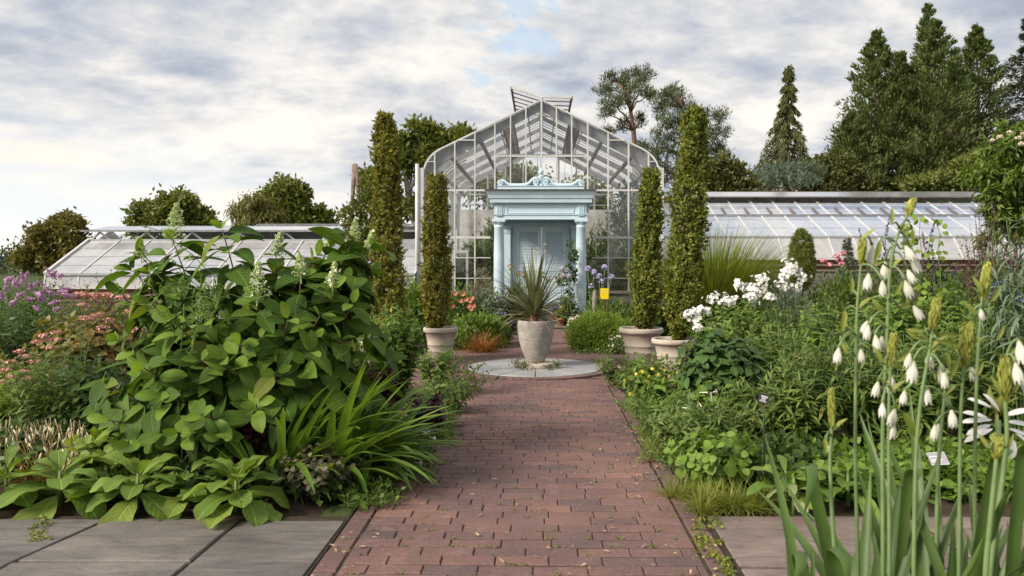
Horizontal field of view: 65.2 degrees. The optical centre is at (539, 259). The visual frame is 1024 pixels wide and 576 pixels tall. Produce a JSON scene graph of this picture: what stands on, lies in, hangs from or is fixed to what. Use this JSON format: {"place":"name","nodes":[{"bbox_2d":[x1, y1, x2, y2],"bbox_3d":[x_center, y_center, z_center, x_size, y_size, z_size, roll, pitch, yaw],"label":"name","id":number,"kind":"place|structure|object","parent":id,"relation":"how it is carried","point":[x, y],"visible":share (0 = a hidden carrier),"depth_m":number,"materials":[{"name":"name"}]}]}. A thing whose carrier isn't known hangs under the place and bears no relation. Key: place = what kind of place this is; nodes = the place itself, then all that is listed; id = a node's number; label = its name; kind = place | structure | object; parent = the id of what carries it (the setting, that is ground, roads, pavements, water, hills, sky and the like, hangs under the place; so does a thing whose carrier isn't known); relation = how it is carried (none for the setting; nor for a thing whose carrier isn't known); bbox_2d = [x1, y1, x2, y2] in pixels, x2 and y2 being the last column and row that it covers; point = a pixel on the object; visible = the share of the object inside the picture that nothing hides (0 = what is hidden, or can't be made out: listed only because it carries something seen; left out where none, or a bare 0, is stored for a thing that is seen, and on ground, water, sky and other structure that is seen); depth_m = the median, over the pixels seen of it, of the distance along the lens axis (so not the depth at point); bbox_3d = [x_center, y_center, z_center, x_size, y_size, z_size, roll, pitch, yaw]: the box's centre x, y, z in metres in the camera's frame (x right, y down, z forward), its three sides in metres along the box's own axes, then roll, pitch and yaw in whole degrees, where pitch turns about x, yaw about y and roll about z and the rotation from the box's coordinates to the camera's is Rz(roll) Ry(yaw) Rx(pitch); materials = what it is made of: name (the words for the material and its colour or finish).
{"place":"outdoors","nodes":[
{"label":"outdoors","id":0,"kind":"place"},
{"bbox_2d":[0,519,343,575],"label":"flagstone pavement","id":1,"kind":"structure","parent":0,"point":[152,547],"depth_m":3.89,"materials":[{"name":"stone"}]},
{"bbox_2d":[43,226,415,325],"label":"greenhouse wing","id":2,"kind":"structure","parent":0,"point":[105,253],"depth_m":18.40,"materials":[{"name":"glass"}]},
{"bbox_2d":[0,262,1009,516],"bbox_3d":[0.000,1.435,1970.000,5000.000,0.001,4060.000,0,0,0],"label":"ground","id":3,"kind":"structure","parent":0,"point":[334,508],"depth_m":8.66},
{"bbox_2d":[4,206,95,279],"bbox_3d":[-24.263,-0.675,40.242,4.603,4.197,2.938,0,0,0],"label":"round tree","id":4,"kind":"object","parent":3,"relation":"on","point":[61,233],"visible":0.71,"depth_m":39.44,"materials":[{"name":"green plant"}]},
{"bbox_2d":[119,183,222,238],"bbox_3d":[-17.485,-1.107,38.163,4.582,5.111,3.316,0,0,0],"label":"round tree","id":5,"kind":"object","parent":3,"relation":"on","point":[155,211],"visible":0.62,"depth_m":37.43,"materials":[{"name":"green plant"}]},
{"bbox_2d":[0,382,424,515],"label":"soil bed","id":6,"kind":"object","parent":3,"relation":"on","point":[300,508],"visible":0.05,"depth_m":4.57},
{"bbox_2d":[0,414,76,484],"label":"leafy perennial","id":7,"kind":"object","parent":6,"relation":"on","point":[64,427],"visible":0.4,"depth_m":5.00,"materials":[{"name":"green plant"}]},
{"bbox_2d":[0,342,88,437],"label":"tall aster","id":8,"kind":"object","parent":6,"relation":"on","point":[44,390],"visible":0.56,"depth_m":5.74,"materials":[{"name":"green plant"}]},
{"bbox_2d":[0,417,90,486],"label":"straw grass","id":9,"kind":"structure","parent":6,"relation":"on","point":[37,478],"depth_m":4.85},
{"bbox_2d":[0,330,92,416],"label":"pink sedum","id":10,"kind":"object","parent":6,"relation":"on","point":[4,370],"visible":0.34,"depth_m":6.34,"materials":[{"name":"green plant"}]},
{"bbox_2d":[0,448,106,520],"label":"tobacco rosette","id":11,"kind":"object","parent":6,"relation":"on","point":[46,507],"visible":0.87,"depth_m":4.46,"materials":[{"name":"green plant"}]},
{"bbox_2d":[0,269,108,388],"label":"butterfly bush","id":12,"kind":"object","parent":6,"relation":"on","point":[11,343],"visible":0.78,"depth_m":8.11,"materials":[{"name":"purple plant"}]},
{"bbox_2d":[22,291,149,399],"bbox_3d":[-3.931,0.831,7.210,1.218,1.140,1.047,0,0,0],"label":"lacecap hydrangea","id":13,"kind":"object","parent":6,"relation":"on","point":[100,332],"visible":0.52,"depth_m":6.97,"materials":[{"name":"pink plant"}]},
{"bbox_2d":[41,347,141,447],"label":"leafy perennial","id":14,"kind":"object","parent":6,"relation":"on","point":[80,400],"visible":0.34,"depth_m":5.58,"materials":[{"name":"green plant"}]},
{"bbox_2d":[63,419,141,484],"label":"lime plant","id":15,"kind":"object","parent":6,"relation":"on","point":[96,462],"visible":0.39,"depth_m":4.84,"materials":[{"name":"green plant"}]},
{"bbox_2d":[65,450,193,524],"bbox_3d":[-2.296,1.331,4.511,0.672,0.495,0.608,0,0,0],"label":"tobacco rosette","id":16,"kind":"object","parent":6,"relation":"on","point":[107,488],"visible":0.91,"depth_m":4.41,"materials":[{"name":"green plant"}]},
{"bbox_2d":[87,225,263,459],"bbox_3d":[-2.175,0.599,4.809,0.896,1.604,0.578,0,0,-37],"label":"tangled vine","id":17,"kind":"object","parent":6,"relation":"on","point":[176,294],"visible":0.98,"depth_m":4.81,"materials":[{"name":"green plant"}]},
{"bbox_2d":[142,459,232,517],"bbox_3d":[-2.005,1.325,4.559,0.548,0.314,0.438,0,0,39],"label":"tobacco rosette","id":18,"kind":"object","parent":6,"relation":"on","point":[171,507],"visible":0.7,"depth_m":4.42,"materials":[{"name":"green plant"}]},
{"bbox_2d":[87,447,359,505],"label":"creeping weeds","id":19,"kind":"object","parent":6,"relation":"on","point":[185,467],"visible":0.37,"depth_m":4.64,"materials":[{"name":"green plant"}]},
{"bbox_2d":[176,455,290,528],"bbox_3d":[-1.718,1.274,4.424,0.631,0.378,0.612,0,0,0],"label":"tobacco rosette","id":20,"kind":"object","parent":6,"relation":"on","point":[210,511],"visible":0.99,"depth_m":4.36,"materials":[{"name":"green plant"}]},
{"bbox_2d":[77,202,407,475],"bbox_3d":[-1.947,0.598,5.244,2.048,1.978,1.541,0,0,0],"label":"hydrangea shrub","id":21,"kind":"object","parent":6,"relation":"on","point":[316,315],"visible":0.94,"depth_m":5.02,"materials":[{"name":"green plant"}]},
{"bbox_2d":[272,441,364,499],"bbox_3d":[-1.300,1.238,4.742,0.530,0.328,0.546,0,0,44],"label":"dusky mound","id":22,"kind":"object","parent":6,"relation":"on","point":[315,469],"visible":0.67,"depth_m":4.62,"materials":[{"name":"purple plant"}]},
{"bbox_2d":[237,361,421,505],"bbox_3d":[-1.423,1.138,5.088,1.189,0.966,1.679,0,0,-42],"label":"daylily clump","id":23,"kind":"object","parent":6,"relation":"on","point":[290,446],"visible":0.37,"depth_m":4.72,"materials":[{"name":"plant"}]},
{"bbox_2d":[274,353,459,509],"bbox_3d":[-1.088,1.054,5.134,1.186,1.024,1.749,0,0,-43],"label":"daylily clump","id":24,"kind":"object","parent":6,"relation":"on","point":[348,415],"visible":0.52,"depth_m":4.80,"materials":[{"name":"plant"}]},
{"bbox_2d":[373,299,429,400],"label":"leafy perennial","id":25,"kind":"object","parent":6,"relation":"on","point":[406,346],"visible":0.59,"depth_m":7.93,"materials":[{"name":"green plant"}]},
{"bbox_2d":[29,334,468,350],"bbox_3d":[-5.125,1.390,14.700,8.750,0.140,4.600,0,0,0],"label":"soil bed","id":26,"kind":"object","parent":3,"relation":"on","point":[426,347],"depth_m":12.69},
{"bbox_2d":[335,163,379,267],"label":"climber poles","id":27,"kind":"object","parent":26,"relation":"on","point":[356,207],"visible":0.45,"depth_m":15.10,"materials":[{"name":"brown wood"}]},
{"bbox_2d":[449,307,508,350],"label":"leafy bush","id":28,"kind":"object","parent":26,"relation":"on","point":[464,324],"visible":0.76,"depth_m":12.60,"materials":[{"name":"green plant"}]},
{"bbox_2d":[223,189,289,225],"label":"weeping tree","id":29,"kind":"object","parent":3,"relation":"on","point":[248,210],"visible":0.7,"depth_m":33.66,"materials":[{"name":"green plant"}]},
{"bbox_2d":[253,171,343,225],"bbox_3d":[-11.838,-1.460,39.108,4.889,5.762,2.789,0,0,0],"label":"round tree","id":30,"kind":"object","parent":3,"relation":"on","point":[295,195],"visible":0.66,"depth_m":38.48,"materials":[{"name":"green plant"}]},
{"bbox_2d":[349,113,485,225],"bbox_3d":[-5.099,-2.285,32.952,5.690,7.463,2.388,0,0,0],"label":"tall tree","id":31,"kind":"object","parent":3,"relation":"on","point":[431,136],"visible":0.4,"depth_m":32.66,"materials":[{"name":"green plant"}]},
{"bbox_2d":[468,358,602,378],"bbox_3d":[-0.055,1.409,10.300,1.740,0.083,1.740,0,0,0],"label":"stone roundel","id":32,"kind":"object","parent":3,"relation":"on","point":[570,367],"visible":0.51,"depth_m":10.01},
{"bbox_2d":[519,360,551,369],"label":"stone plinth","id":33,"kind":"structure","parent":32,"relation":"on","point":[537,366],"depth_m":10.08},
{"bbox_2d":[517,319,553,362],"bbox_3d":[-0.057,1.047,10.300,0.480,0.548,0.479,0,0,0],"label":"stone urn","id":34,"kind":"object","parent":33,"relation":"on","point":[535,339],"visible":0.94,"depth_m":10.13,"materials":[{"name":"stone"}]},
{"bbox_2d":[467,250,595,339],"bbox_3d":[-0.099,0.425,10.357,1.734,1.288,1.600,0,0,42],"label":"cordyline","id":35,"kind":"object","parent":34,"relation":"in","point":[534,306],"visible":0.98,"depth_m":10.24,"materials":[{"name":"green plant"}]},
{"bbox_2d":[459,158,618,209],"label":"round tree","id":36,"kind":"object","parent":3,"relation":"on","point":[516,172],"visible":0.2,"depth_m":43.77,"materials":[{"name":"green plant"}]},
{"bbox_2d":[415,87,663,316],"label":"glasshouse","id":37,"kind":"structure","parent":3,"relation":"on","point":[464,224],"depth_m":18.96,"materials":[{"name":"white metal"}]},
{"bbox_2d":[484,168,596,331],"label":"portico","id":38,"kind":"structure","parent":3,"relation":"on","point":[524,213],"depth_m":16.22,"materials":[{"name":"blue paint"}]},
{"bbox_2d":[515,227,540,295],"bbox_3d":[-0.255,0.191,17.465,0.568,1.818,0.050,0,0,0],"label":"door leaf","id":39,"kind":"structure","parent":38,"relation":"in","point":[526,238],"depth_m":17.45,"materials":[{"name":"blue paint"}]},
{"bbox_2d":[542,227,566,309],"bbox_3d":[0.312,0.191,17.432,0.542,1.818,0.117,0,0,0],"label":"door leaf","id":40,"kind":"structure","parent":38,"relation":"in","point":[555,238],"depth_m":17.45,"materials":[{"name":"blue paint"}]},
{"bbox_2d":[589,62,658,207],"bbox_3d":[3.905,-3.808,36.024,3.548,10.416,4.479,0,0,0],"label":"pine tree","id":41,"kind":"object","parent":3,"relation":"on","point":[628,88],"visible":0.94,"depth_m":35.89,"materials":[{"name":"green plant"}]},
{"bbox_2d":[622,384,727,442],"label":"leafy perennial","id":42,"kind":"object","parent":3,"relation":"on","point":[668,406],"visible":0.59,"depth_m":6.02,"materials":[{"name":"green plant"}]},
{"bbox_2d":[634,80,735,188],"bbox_3d":[6.257,-3.253,34.280,4.698,9.305,4.262,0,0,0],"label":"pine tree","id":43,"kind":"object","parent":3,"relation":"on","point":[665,102],"visible":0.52,"depth_m":34.05,"materials":[{"name":"green plant"}]},
{"bbox_2d":[705,149,769,190],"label":"round tree","id":44,"kind":"object","parent":3,"relation":"on","point":[727,174],"visible":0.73,"depth_m":29.58,"materials":[{"name":"green plant"}]},
{"bbox_2d":[749,64,811,190],"bbox_3d":[12.154,-4.124,39.950,6.258,11.384,6.308,0,0,0],"label":"hemlock tree","id":45,"kind":"object","parent":3,"relation":"on","point":[781,130],"visible":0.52,"depth_m":39.72,"materials":[{"name":"green plant"}]},
{"bbox_2d":[752,156,829,190],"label":"cedar tree","id":46,"kind":"object","parent":3,"relation":"on","point":[788,176],"visible":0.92,"depth_m":32.31,"materials":[{"name":"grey plant"}]},
{"bbox_2d":[796,144,880,190],"bbox_3d":[12.911,-1.831,34.999,3.875,6.519,2.684,0,0,0],"label":"bushy tree","id":47,"kind":"object","parent":3,"relation":"on","point":[843,174],"visible":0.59,"depth_m":34.48,"materials":[{"name":"green plant"}]},
{"bbox_2d":[822,110,892,190],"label":"pointed conifer","id":48,"kind":"object","parent":3,"relation":"on","point":[851,133],"visible":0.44,"depth_m":40.46,"materials":[{"name":"green plant"}]},
{"bbox_2d":[823,27,934,190],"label":"pointed conifer","id":49,"kind":"object","parent":3,"relation":"on","point":[879,61],"visible":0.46,"depth_m":42.19,"materials":[{"name":"green plant"}]},
{"bbox_2d":[864,50,945,190],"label":"pointed conifer","id":50,"kind":"object","parent":3,"relation":"on","point":[902,66],"visible":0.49,"depth_m":41.34,"materials":[{"name":"green plant"}]},
{"bbox_2d":[880,19,992,190],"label":"pointed conifer","id":51,"kind":"object","parent":3,"relation":"on","point":[933,89],"visible":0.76,"depth_m":40.63,"materials":[{"name":"green plant"}]},
{"bbox_2d":[891,144,1023,202],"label":"bushy tree","id":52,"kind":"object","parent":3,"relation":"on","point":[940,178],"visible":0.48,"depth_m":34.52,"materials":[{"name":"green plant"}]},
{"bbox_2d":[937,22,1022,202],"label":"pointed conifer","id":53,"kind":"object","parent":3,"relation":"on","point":[978,43],"visible":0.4,"depth_m":43.46,"materials":[{"name":"green plant"}]},
{"bbox_2d":[956,118,1023,285],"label":"flowering tree","id":54,"kind":"object","parent":3,"relation":"on","point":[1006,176],"visible":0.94,"depth_m":17.34,"materials":[{"name":"green plant"}]},
{"bbox_2d":[988,18,1023,205],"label":"dark cedar","id":55,"kind":"object","parent":3,"relation":"on","point":[1018,86],"visible":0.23,"depth_m":38.37,"materials":[{"name":"green plant"}]},
{"bbox_2d":[0,0,1023,255],"label":"sky","id":56,"kind":"structure","parent":0,"point":[103,103],"materials":[{"name":"grey"}]},
{"bbox_2d":[304,331,743,575],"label":"brick path","id":57,"kind":"structure","parent":0,"point":[377,552],"depth_m":4.62,"materials":[{"name":"brick"}]},
{"bbox_2d":[335,467,406,511],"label":"creeping weeds","id":58,"kind":"object","parent":57,"relation":"on","point":[385,486],"visible":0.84,"depth_m":4.59,"materials":[{"name":"green plant"}]},
{"bbox_2d":[363,385,470,490],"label":"daylily clump","id":59,"kind":"object","parent":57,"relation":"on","point":[397,466],"visible":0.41,"depth_m":5.10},
{"bbox_2d":[423,326,457,360],"bbox_3d":[-1.389,1.170,11.200,0.490,0.460,0.490,0,0,0],"label":"planter pot","id":60,"kind":"object","parent":57,"relation":"on","point":[436,338],"visible":0.82,"depth_m":11.03,"materials":[{"name":"stone"}]},
{"bbox_2d":[417,171,455,327],"bbox_3d":[-1.460,-0.065,11.184,0.570,2.376,0.552,0,0,0],"label":"columnar box","id":61,"kind":"object","parent":60,"relation":"in","point":[435,239],"visible":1,"depth_m":11.10,"materials":[{"name":"green plant"}]},
{"bbox_2d":[412,363,499,410],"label":"twiggy plant","id":62,"kind":"object","parent":57,"relation":"on","point":[453,398],"visible":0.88,"depth_m":7.25,"materials":[{"name":"green plant"}]},
{"bbox_2d":[619,326,663,363],"bbox_3d":[1.391,1.165,11.000,0.610,0.470,0.610,0,0,0],"label":"planter pot","id":63,"kind":"object","parent":57,"relation":"on","point":[637,340],"visible":0.82,"depth_m":10.79,"materials":[{"name":"stone"}]},
{"bbox_2d":[624,165,666,328],"bbox_3d":[1.447,-0.094,10.992,0.594,2.434,0.527,0,0,0],"label":"columnar box","id":64,"kind":"object","parent":63,"relation":"in","point":[647,258],"visible":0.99,"depth_m":10.89,"materials":[{"name":"green plant"}]},
{"bbox_2d":[651,336,695,372],"bbox_3d":[1.687,1.195,10.100,0.560,0.410,0.560,0,0,0],"label":"planter pot","id":65,"kind":"object","parent":57,"relation":"on","point":[664,345],"visible":0.63,"depth_m":9.91,"materials":[{"name":"stone"}]},
{"bbox_2d":[660,103,713,339],"bbox_3d":[1.857,-0.409,10.126,0.677,3.143,0.702,0,0,0],"label":"columnar box","id":66,"kind":"object","parent":65,"relation":"in","point":[689,211],"visible":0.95,"depth_m":9.98,"materials":[{"name":"green plant"}]},
{"bbox_2d":[627,191,1023,319],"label":"greenhouse wing","id":67,"kind":"structure","parent":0,"point":[830,221],"depth_m":20.56,"materials":[{"name":"glass"}]},
{"bbox_2d":[644,390,1013,515],"bbox_3d":[5.240,1.390,7.200,8.520,0.140,5.600,0,0,0],"label":"soil bed","id":68,"kind":"object","parent":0,"point":[844,509],"depth_m":4.58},
{"bbox_2d":[616,351,678,400],"bbox_3d":[1.087,1.149,7.921,0.667,0.506,0.677,0,0,0],"label":"yellow tobacco","id":69,"kind":"object","parent":68,"relation":"on","point":[638,363],"visible":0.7,"depth_m":7.92,"materials":[{"name":"green plant"}]},
{"bbox_2d":[656,387,757,443],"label":"leafy perennial","id":70,"kind":"object","parent":68,"relation":"on","point":[718,425],"visible":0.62,"depth_m":5.55,"materials":[{"name":"green plant"}]},
{"bbox_2d":[663,425,768,489],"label":"geranium clump","id":71,"kind":"object","parent":68,"relation":"on","point":[711,455],"visible":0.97,"depth_m":4.81,"materials":[{"name":"green plant"}]},
{"bbox_2d":[669,323,771,432],"bbox_3d":[1.465,0.986,6.450,0.832,0.944,0.643,0,0,0],"label":"heart leaf mound","id":72,"kind":"object","parent":68,"relation":"on","point":[727,361],"visible":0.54,"depth_m":6.31,"materials":[{"name":"plant"}]},
{"bbox_2d":[681,257,815,386],"bbox_3d":[1.911,0.686,8.157,1.922,1.432,1.238,0,0,-31],"label":"white phlox","id":73,"kind":"object","parent":68,"relation":"on","point":[753,291],"visible":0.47,"depth_m":8.00,"materials":[{"name":"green plant"}]},
{"bbox_2d":[713,375,798,447],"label":"willow leaf perennial","id":74,"kind":"object","parent":68,"relation":"on","point":[754,412],"visible":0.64,"depth_m":5.69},
{"bbox_2d":[720,428,844,490],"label":"ground cover","id":75,"kind":"object","parent":68,"relation":"on","point":[793,453],"visible":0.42,"depth_m":4.98,"materials":[{"name":"green plant"}]},
{"bbox_2d":[742,308,829,405],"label":"willow leaf perennial","id":76,"kind":"object","parent":68,"relation":"on","point":[772,352],"visible":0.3,"depth_m":6.62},
{"bbox_2d":[751,330,862,449],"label":"willow leaf perennial","id":77,"kind":"object","parent":68,"relation":"on","point":[811,419],"visible":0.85,"depth_m":5.52,"materials":[{"name":"plant"}]},
{"bbox_2d":[778,293,873,389],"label":"broad leaf perennial","id":78,"kind":"object","parent":68,"relation":"on","point":[820,326],"visible":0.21,"depth_m":7.30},
{"bbox_2d":[813,315,924,450],"bbox_3d":[2.310,0.895,5.708,0.826,1.012,0.681,0,0,0],"label":"willow leaf perennial","id":79,"kind":"object","parent":68,"relation":"on","point":[868,405],"visible":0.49,"depth_m":5.57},
{"bbox_2d":[839,283,949,405],"bbox_3d":[3.202,0.801,7.200,0.996,1.199,0.836,0,0,0],"label":"broad leaf perennial","id":80,"kind":"object","parent":68,"relation":"on","point":[897,325],"visible":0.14,"depth_m":7.04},
{"bbox_2d":[769,431,1023,505],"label":"ground cover","id":81,"kind":"object","parent":68,"relation":"on","point":[948,480],"visible":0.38,"depth_m":4.74,"materials":[{"name":"green plant"}]},
{"bbox_2d":[864,328,985,451],"bbox_3d":[2.629,0.934,5.489,0.809,0.933,0.695,0,0,0],"label":"willow leaf perennial","id":82,"kind":"object","parent":68,"relation":"on","point":[929,414],"visible":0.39,"depth_m":5.39,"materials":[{"name":"plant"}]},
{"bbox_2d":[904,271,995,389],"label":"broad leaf perennial","id":83,"kind":"object","parent":68,"relation":"on","point":[949,304],"visible":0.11,"depth_m":7.22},
{"bbox_2d":[921,307,1023,447],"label":"willow leaf perennial","id":84,"kind":"object","parent":68,"relation":"on","point":[992,414],"visible":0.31,"depth_m":5.50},
{"bbox_2d":[955,202,1019,321],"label":"wine red shrub","id":85,"kind":"object","parent":68,"relation":"on","point":[970,275],"visible":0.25,"depth_m":9.19,"materials":[{"name":"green plant"}]},
{"bbox_2d":[966,206,1023,446],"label":"grey leaf shrub","id":86,"kind":"object","parent":68,"relation":"on","point":[1016,314],"visible":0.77,"depth_m":5.42,"materials":[{"name":"plant"}]},
{"bbox_2d":[708,516,1023,575],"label":"flagstone pavement","id":87,"kind":"structure","parent":0,"point":[755,545],"depth_m":4.01,"materials":[{"name":"stone"}]},
{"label":"soil bed","id":88,"kind":"structure","parent":0,"visible":0},
{"bbox_2d":[833,229,886,575],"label":"bell flower stalk","id":89,"kind":"object","parent":88,"relation":"on","point":[867,281],"visible":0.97,"depth_m":1.95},
{"bbox_2d":[754,444,1023,575],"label":"strap leaf bulb","id":90,"kind":"object","parent":88,"relation":"on","point":[807,547],"visible":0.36,"depth_m":2.31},
{"bbox_2d":[871,332,915,575],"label":"bell flower stalk","id":91,"kind":"object","parent":88,"relation":"on","point":[892,350],"visible":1,"depth_m":1.85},
{"bbox_2d":[863,197,924,575],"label":"bell flower stalk","id":92,"kind":"object","parent":88,"relation":"on","point":[886,273],"visible":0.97,"depth_m":1.90,"materials":[{"name":"plant"}]},
{"bbox_2d":[764,434,1023,575],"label":"strap leaf bulb","id":93,"kind":"object","parent":88,"relation":"on","point":[797,563],"visible":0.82,"depth_m":1.95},
{"bbox_2d":[800,413,1023,575],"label":"strap leaf bulb","id":94,"kind":"object","parent":88,"relation":"on","point":[1014,538],"visible":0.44,"depth_m":1.91,"materials":[{"name":"plant"}]},
{"bbox_2d":[826,440,1023,575],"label":"strap leaf bulb","id":95,"kind":"object","parent":88,"relation":"on","point":[839,561],"visible":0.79,"depth_m":1.96,"materials":[{"name":"plant"}]},
{"bbox_2d":[829,388,1023,575],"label":"strap leaf bulb","id":96,"kind":"object","parent":88,"relation":"on","point":[923,562],"visible":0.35,"depth_m":1.95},
{"bbox_2d":[903,297,958,575],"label":"bell flower stalk","id":97,"kind":"object","parent":88,"relation":"on","point":[934,316],"visible":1,"depth_m":1.80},
{"bbox_2d":[899,321,982,575],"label":"bell flower stalk","id":98,"kind":"object","parent":88,"relation":"on","point":[968,342],"visible":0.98,"depth_m":1.85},
{"bbox_2d":[963,261,1004,549],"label":"bell flower stalk","id":99,"kind":"object","parent":88,"relation":"on","point":[983,285],"visible":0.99,"depth_m":2.00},
{"bbox_2d":[963,385,1023,575],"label":"open white blooms","id":100,"kind":"object","parent":88,"relation":"on","point":[982,430],"visible":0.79,"depth_m":2.04,"materials":[{"name":"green plant"}]},
{"bbox_2d":[978,433,1013,575],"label":"bell flower stalk","id":101,"kind":"object","parent":88,"relation":"on","point":[997,446],"visible":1,"depth_m":1.60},
{"bbox_2d":[989,338,1023,575],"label":"bell flower stalk","id":102,"kind":"object","parent":88,"relation":"on","point":[1008,373],"visible":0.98,"depth_m":1.65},
{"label":"soil bed","id":103,"kind":"structure","parent":0,"visible":0},
{"bbox_2d":[561,307,634,351],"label":"feathery bush","id":104,"kind":"object","parent":103,"relation":"on","point":[597,329],"visible":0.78,"depth_m":12.31,"materials":[{"name":"green plant"}]},
{"bbox_2d":[604,218,824,340],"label":"fountain grass","id":105,"kind":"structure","parent":103,"relation":"on","point":[719,275],"depth_m":12.67,"materials":[{"name":"plant"}]},
{"bbox_2d":[787,226,817,314],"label":"clipped conifer","id":106,"kind":"object","parent":103,"relation":"on","point":[806,246],"visible":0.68,"depth_m":13.88,"materials":[{"name":"green plant"}]},
{"bbox_3d":[-2.101,1.215,10.400,0.660,0.370,0.660,0,0,0],"label":"planter pot","id":107,"kind":"object","parent":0,"visible":0},
{"bbox_2d":[367,108,409,338],"bbox_3d":[-1.969,-0.372,10.391,0.569,3.190,0.570,0,0,0],"label":"columnar box","id":108,"kind":"object","parent":107,"relation":"in","point":[387,201],"visible":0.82,"depth_m":10.30,"materials":[{"name":"green plant"}]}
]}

